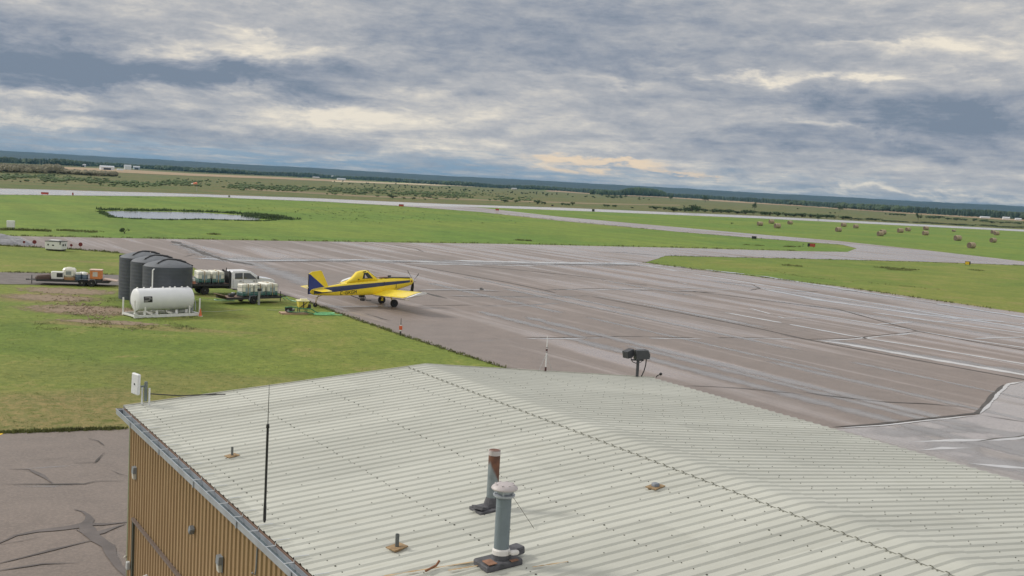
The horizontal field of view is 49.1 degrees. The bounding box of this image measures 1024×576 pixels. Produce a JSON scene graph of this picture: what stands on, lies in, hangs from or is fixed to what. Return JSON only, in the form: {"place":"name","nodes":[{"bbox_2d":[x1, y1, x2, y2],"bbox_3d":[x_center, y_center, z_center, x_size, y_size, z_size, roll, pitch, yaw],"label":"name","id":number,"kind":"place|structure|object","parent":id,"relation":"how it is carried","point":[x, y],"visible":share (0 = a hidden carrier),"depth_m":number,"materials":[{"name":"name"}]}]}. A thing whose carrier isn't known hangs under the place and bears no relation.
{"place":"outdoors","nodes":[
{"label":"outdoors","id":0,"kind":"place"},
{"bbox_2d":[2,287,170,327],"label":"soil","id":1,"kind":"structure","parent":0,"point":[49,297],"depth_m":95.03,"materials":[{"name":"brown soil"}]},
{"bbox_2d":[33,297,198,329],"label":"weeds","id":2,"kind":"object","parent":1,"relation":"on","point":[109,322],"visible":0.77,"depth_m":85.69,"materials":[{"name":"green plant"}]},
{"bbox_2d":[122,286,200,317],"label":"fuel tank","id":3,"kind":"object","parent":1,"relation":"on","point":[170,300],"visible":1,"depth_m":89.55,"materials":[{"name":"white metal"}]},
{"bbox_2d":[142,258,192,310],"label":"water tank","id":4,"kind":"object","parent":1,"relation":"on","point":[171,272],"visible":0.65,"depth_m":91.99,"materials":[{"name":"black plastic"}]},
{"bbox_2d":[0,272,236,288],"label":"gravel road","id":5,"kind":"structure","parent":0,"point":[13,278],"depth_m":111.25,"materials":[{"name":"grey gravel"}]},
{"bbox_2d":[26,274,117,286],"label":"tandem trailer","id":6,"kind":"object","parent":5,"relation":"on","point":[81,282],"visible":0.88,"depth_m":107.89,"materials":[{"name":"black metal"}]},
{"bbox_2d":[50,271,63,279],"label":"generator","id":7,"kind":"object","parent":6,"relation":"on","point":[57,275],"visible":1,"depth_m":107.82,"materials":[{"name":"white paint"}]},
{"bbox_2d":[63,267,75,279],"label":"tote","id":8,"kind":"object","parent":6,"relation":"on","point":[69,273],"visible":0.98,"depth_m":108.16,"materials":[{"name":"plastic"}]},
{"bbox_2d":[75,272,81,279],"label":"drum","id":9,"kind":"object","parent":6,"relation":"on","point":[78,275],"visible":1,"depth_m":108.14,"materials":[{"name":"white paint"}]},
{"bbox_2d":[82,272,87,280],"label":"drum","id":10,"kind":"object","parent":6,"relation":"on","point":[84,275],"visible":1,"depth_m":108.28,"materials":[{"name":"white paint"}]},
{"bbox_2d":[90,269,102,280],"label":"orange tote","id":11,"kind":"object","parent":6,"relation":"on","point":[96,274],"visible":0.99,"depth_m":108.53,"materials":[{"name":"orange plastic"}]},
{"bbox_2d":[108,211,260,219],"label":"pond","id":12,"kind":"structure","parent":0,"point":[162,215],"depth_m":275.18,"materials":[{"name":"liquid"}]},
{"bbox_2d":[64,167,439,185],"bbox_3d":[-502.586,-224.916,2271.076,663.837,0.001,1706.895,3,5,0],"label":"stubble field","id":13,"kind":"structure","parent":0,"point":[151,172],"depth_m":1967.55,"materials":[{"name":"beige plant"}]},
{"bbox_2d":[332,181,471,186],"bbox_3d":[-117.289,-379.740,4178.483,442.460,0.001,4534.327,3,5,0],"label":"crop field","id":14,"kind":"structure","parent":0,"point":[393,183],"depth_m":2705.57,"materials":[{"name":"green plant"}]},
{"bbox_2d":[0,195,852,251],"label":"hay field","id":15,"kind":"structure","parent":0,"point":[59,212],"depth_m":281.12,"materials":[{"name":"green plant"}]},
{"bbox_2d":[7,220,14,228],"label":"equipment box","id":16,"kind":"object","parent":15,"relation":"on","point":[10,223],"visible":0.95,"depth_m":185.66,"materials":[{"name":"white paint"}]},
{"bbox_2d":[95,206,301,220],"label":"reeds","id":17,"kind":"object","parent":15,"relation":"on","point":[273,217],"visible":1,"depth_m":287.28,"materials":[{"name":"green plant"}]},
{"bbox_2d":[205,204,511,222],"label":"weed","id":18,"kind":"object","parent":15,"relation":"on","point":[361,216],"visible":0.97,"depth_m":354.06,"materials":[{"name":"green plant"}]},
{"bbox_2d":[245,188,679,205],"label":"stubble field","id":19,"kind":"structure","parent":0,"point":[443,198],"depth_m":753.34,"materials":[{"name":"beige plant"}]},
{"bbox_2d":[0,167,1023,430],"bbox_3d":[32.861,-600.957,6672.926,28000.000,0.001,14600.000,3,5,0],"label":"ground","id":20,"kind":"structure","parent":0,"point":[1000,287],"depth_m":80.22,"materials":[{"name":"green plant"}]},
{"bbox_2d":[45,239,67,250],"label":"service unit","id":21,"kind":"object","parent":20,"relation":"on","point":[56,245],"visible":1,"depth_m":148.20,"materials":[{"name":"white paint"}]},
{"bbox_2d":[0,428,128,575],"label":"yard","id":22,"kind":"structure","parent":20,"relation":"on","point":[30,500],"depth_m":39.82,"materials":[{"name":"grey asphalt"}]},
{"bbox_2d":[0,469,125,575],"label":"pavement patch","id":23,"kind":"object","parent":22,"relation":"on","point":[86,527],"visible":0.98,"depth_m":35.86,"materials":[{"name":"grey asphalt"}]},
{"bbox_2d":[124,165,131,169],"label":"farm shed","id":24,"kind":"structure","parent":20,"relation":"on","point":[127,167],"depth_m":2321.10,"materials":[{"name":"white metal"}]},
{"bbox_2d":[118,250,163,299],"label":"water tank","id":25,"kind":"object","parent":20,"relation":"on","point":[124,275],"visible":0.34,"depth_m":99.19,"materials":[{"name":"black plastic"}]},
{"bbox_2d":[130,254,176,303],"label":"water tank","id":26,"kind":"object","parent":20,"relation":"on","point":[136,269],"visible":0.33,"depth_m":95.64,"materials":[{"name":"black plastic"}]},
{"bbox_2d":[0,315,451,431],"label":"grass blade","id":27,"kind":"object","parent":20,"relation":"on","point":[154,367],"depth_m":67.50,"materials":[{"name":"green plant"}]},
{"bbox_2d":[192,268,274,294],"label":"flatbed truck","id":28,"kind":"object","parent":20,"relation":"on","point":[234,278],"visible":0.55,"depth_m":108.20,"materials":[{"name":"white paint"}]},
{"bbox_2d":[195,270,210,283],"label":"liquid tote","id":29,"kind":"object","parent":28,"relation":"on","point":[202,277],"visible":1,"depth_m":106.47,"materials":[{"name":"plastic"}]},
{"bbox_2d":[210,270,224,283],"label":"liquid tote","id":30,"kind":"object","parent":28,"relation":"on","point":[217,277],"visible":1,"depth_m":107.21,"materials":[{"name":"plastic"}]},
{"bbox_2d":[214,291,285,303],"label":"utility trailer","id":31,"kind":"object","parent":20,"relation":"on","point":[253,299],"visible":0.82,"depth_m":101.08,"materials":[{"name":"black metal"}]},
{"bbox_2d":[228,292,234,296],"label":"pump","id":32,"kind":"object","parent":31,"relation":"on","point":[231,294],"visible":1,"depth_m":100.68,"materials":[{"name":"grey metal"}]},
{"bbox_2d":[237,283,253,296],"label":"liquid tote","id":33,"kind":"object","parent":31,"relation":"on","point":[244,289],"visible":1,"depth_m":101.06,"materials":[{"name":"plastic"}]},
{"bbox_2d":[250,283,265,296],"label":"liquid tote","id":34,"kind":"object","parent":31,"relation":"on","point":[256,287],"visible":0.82,"depth_m":101.92,"materials":[{"name":"plastic"}]},
{"bbox_2d":[263,282,278,295],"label":"liquid tote","id":35,"kind":"object","parent":31,"relation":"on","point":[271,289],"visible":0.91,"depth_m":102.76,"materials":[{"name":"plastic"}]},
{"bbox_2d":[257,285,261,304],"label":"marker post","id":36,"kind":"object","parent":20,"relation":"on","point":[259,290],"visible":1,"depth_m":100.87,"materials":[{"name":"grey metal"}]},
{"bbox_2d":[279,307,307,314],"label":"pallet","id":37,"kind":"object","parent":20,"relation":"on","point":[286,311],"visible":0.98,"depth_m":95.51,"materials":[{"name":"brown wood"}]},
{"bbox_2d":[285,306,318,313],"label":"hose","id":38,"kind":"object","parent":37,"relation":"on","point":[301,308],"visible":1,"depth_m":95.53,"materials":[{"name":"green rubber"}]},
{"bbox_2d":[296,299,310,311],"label":"mixing tub","id":39,"kind":"object","parent":37,"relation":"on","point":[302,303],"visible":0.95,"depth_m":95.97,"materials":[{"name":"yellow plastic"}]},
{"bbox_2d":[313,312,341,315],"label":"hose","id":40,"kind":"object","parent":20,"relation":"on","point":[325,313],"visible":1,"depth_m":96.09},
{"bbox_2d":[0,194,1015,433],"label":"grass tuft","id":41,"kind":"object","parent":20,"relation":"on","point":[43,430],"visible":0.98,"depth_m":152.27,"materials":[{"name":"green plant"}]},
{"bbox_2d":[0,188,1023,428],"bbox_3d":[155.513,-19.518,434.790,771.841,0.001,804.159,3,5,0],"label":"apron","id":42,"kind":"object","parent":20,"relation":"on","point":[454,320],"visible":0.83,"depth_m":106.92,"materials":[{"name":"grey asphalt"}]},
{"bbox_2d":[0,234,36,244],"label":"gravel heap","id":43,"kind":"object","parent":42,"relation":"on","point":[5,239],"visible":0.93,"depth_m":154.86,"materials":[{"name":"grey gravel"}]},
{"bbox_2d":[301,270,426,306],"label":"crop duster","id":44,"kind":"object","parent":42,"relation":"on","point":[362,283],"visible":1,"depth_m":103.77,"materials":[{"name":"yellow paint"}]},
{"bbox_2d":[5,241,1023,543],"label":"pavement crack","id":45,"kind":"object","parent":42,"relation":"on","point":[987,401],"visible":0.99,"depth_m":95.58,"materials":[{"name":"black asphalt"}]},
{"bbox_2d":[198,258,1023,468],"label":"puddle","id":46,"kind":"object","parent":42,"relation":"on","point":[996,395],"visible":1,"depth_m":114.96,"materials":[{"name":"liquid"}]},
{"bbox_2d":[837,382,1023,481],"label":"wet apron","id":47,"kind":"object","parent":42,"relation":"on","point":[1007,405],"visible":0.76,"depth_m":59.52,"materials":[{"name":"grey asphalt"}]},
{"bbox_2d":[0,189,1023,230],"bbox_3d":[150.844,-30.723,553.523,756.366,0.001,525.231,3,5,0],"label":"runway","id":48,"kind":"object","parent":20,"relation":"on","point":[26,192],"visible":0.9,"depth_m":543.26,"materials":[{"name":"grey asphalt"}]},
{"bbox_2d":[116,363,1023,575],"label":"hangar","id":49,"kind":"structure","parent":20,"relation":"on","point":[426,469],"depth_m":24.31,"materials":[{"name":"paint"}]},
{"bbox_2d":[131,372,225,404],"bbox_3d":[-9.382,2.812,31.629,2.593,0.892,0.357,0,6,-28],"label":"panel antenna","id":50,"kind":"object","parent":49,"relation":"on","point":[135,384],"visible":1,"depth_m":31.15,"materials":[{"name":"white plastic"}]},
{"bbox_2d":[263,385,269,522],"bbox_3d":[-4.655,3.150,21.267,0.068,2.666,0.065,3,5,0],"label":"whip antenna","id":51,"kind":"object","parent":49,"relation":"on","point":[266,471],"visible":1,"depth_m":21.27,"materials":[{"name":"black plastic"}]},
{"bbox_2d":[539,336,551,370],"bbox_3d":[1.174,2.240,38.120,0.553,1.223,0.071,-1,7,-37],"label":"guyed mast","id":52,"kind":"object","parent":49,"relation":"on","point":[546,357],"visible":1,"depth_m":38.11,"materials":[{"name":"metal"}]},
{"bbox_2d":[622,348,649,376],"bbox_3d":[4.432,2.683,40.198,1.014,0.990,0.444,3,5,0],"label":"floodlight","id":53,"kind":"object","parent":49,"relation":"on","point":[641,355],"visible":1,"depth_m":40.08,"materials":[{"name":"black metal"}]},
{"bbox_2d":[412,206,1023,264],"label":"taxiway","id":54,"kind":"structure","parent":20,"relation":"on","point":[868,252],"depth_m":263.91,"materials":[{"name":"grey asphalt"}]},
{"bbox_2d":[0,163,1023,228],"bbox_3d":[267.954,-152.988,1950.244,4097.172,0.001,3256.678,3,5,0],"label":"meadow","id":55,"kind":"structure","parent":0,"point":[214,188],"depth_m":1027.48,"materials":[{"name":"green plant"}]},
{"bbox_2d":[0,163,118,175],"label":"thicket","id":56,"kind":"object","parent":55,"relation":"on","point":[43,168],"visible":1,"depth_m":949.05,"materials":[{"name":"green plant"}]},
{"bbox_2d":[99,165,114,169],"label":"barn","id":57,"kind":"structure","parent":55,"relation":"on","point":[102,167],"depth_m":1833.61,"materials":[{"name":"white metal"}]},
{"bbox_2d":[0,172,531,202],"bbox_3d":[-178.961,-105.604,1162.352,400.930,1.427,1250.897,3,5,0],"label":"scrub","id":58,"kind":"object","parent":55,"relation":"on","point":[88,179],"visible":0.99,"depth_m":787.37,"materials":[{"name":"green plant"}]},
{"bbox_2d":[589,187,666,196],"bbox_3d":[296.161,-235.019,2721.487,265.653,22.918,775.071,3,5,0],"label":"poplar grove","id":59,"kind":"object","parent":55,"relation":"on","point":[640,191],"visible":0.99,"depth_m":2717.82,"materials":[{"name":"green plant"}]},
{"bbox_2d":[666,207,677,211],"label":"shrub","id":60,"kind":"object","parent":55,"relation":"on","point":[673,208],"visible":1,"depth_m":750.11,"materials":[{"name":"green plant"}]},
{"bbox_2d":[689,204,697,210],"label":"shrub","id":61,"kind":"object","parent":55,"relation":"on","point":[692,207],"visible":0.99,"depth_m":777.59,"materials":[{"name":"green plant"}]},
{"bbox_2d":[741,210,753,213],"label":"shrub","id":62,"kind":"object","parent":55,"relation":"on","point":[745,211],"visible":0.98,"depth_m":810.32,"materials":[{"name":"green plant"}]},
{"bbox_2d":[781,212,794,215],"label":"shrub","id":63,"kind":"object","parent":55,"relation":"on","point":[786,214],"visible":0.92,"depth_m":822.70,"materials":[{"name":"green plant"}]},
{"bbox_2d":[801,213,815,216],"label":"shrub","id":64,"kind":"object","parent":55,"relation":"on","point":[811,215],"visible":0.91,"depth_m":824.95,"materials":[{"name":"green plant"}]},
{"bbox_2d":[0,151,1023,211],"bbox_3d":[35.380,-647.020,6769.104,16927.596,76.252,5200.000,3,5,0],"label":"hills","id":65,"kind":"structure","parent":0,"point":[481,180],"depth_m":6876.22,"materials":[{"name":"green plant"}]},
{"bbox_2d":[0,0,1023,205],"label":"sky","id":66,"kind":"structure","parent":0,"point":[910,100],"materials":[{"name":"grey"}]},
{"bbox_2d":[43,243,1023,472],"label":"wet pavement","id":67,"kind":"structure","parent":0,"point":[969,446],"depth_m":76.70,"materials":[{"name":"grey asphalt"}]},
{"bbox_2d":[478,207,1023,260],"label":"bale field","id":68,"kind":"structure","parent":0,"point":[1008,245],"depth_m":468.70,"materials":[{"name":"green plant"}]},
{"bbox_2d":[774,223,780,227],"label":"hay bale","id":69,"kind":"object","parent":68,"relation":"on","point":[777,225],"visible":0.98,"depth_m":466.13},
{"bbox_2d":[835,227,841,231],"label":"hay bale","id":70,"kind":"object","parent":68,"relation":"on","point":[838,229],"visible":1,"depth_m":463.77},
{"bbox_2d":[877,231,883,235],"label":"hay bale","id":71,"kind":"object","parent":68,"relation":"on","point":[880,233],"visible":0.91,"depth_m":432.72},
{"bbox_2d":[897,228,903,232],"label":"hay bale","id":72,"kind":"object","parent":68,"relation":"on","point":[900,230],"visible":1,"depth_m":505.48},
{"bbox_2d":[953,235,961,240],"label":"hay bale","id":73,"kind":"object","parent":68,"relation":"on","point":[957,238],"visible":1,"depth_m":427.62},
{"bbox_2d":[967,242,975,247],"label":"hay bale","id":74,"kind":"object","parent":68,"relation":"on","point":[971,244],"visible":1,"depth_m":351.74},
{"bbox_2d":[989,238,996,242],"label":"hay bale","id":75,"kind":"object","parent":68,"relation":"on","point":[992,240],"visible":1,"depth_m":428.83},
{"bbox_2d":[547,190,1023,220],"bbox_3d":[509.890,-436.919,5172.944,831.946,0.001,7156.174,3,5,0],"label":"stubble field","id":76,"kind":"structure","parent":0,"point":[801,205],"depth_m":2464.54,"materials":[{"name":"beige plant"}]},
{"bbox_2d":[0,156,1023,218],"bbox_3d":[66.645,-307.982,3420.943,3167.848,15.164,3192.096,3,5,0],"label":"leafy wood","id":77,"kind":"object","parent":76,"relation":"on","point":[862,206],"visible":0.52,"depth_m":2765.75,"materials":[{"name":"green plant"}]}
]}

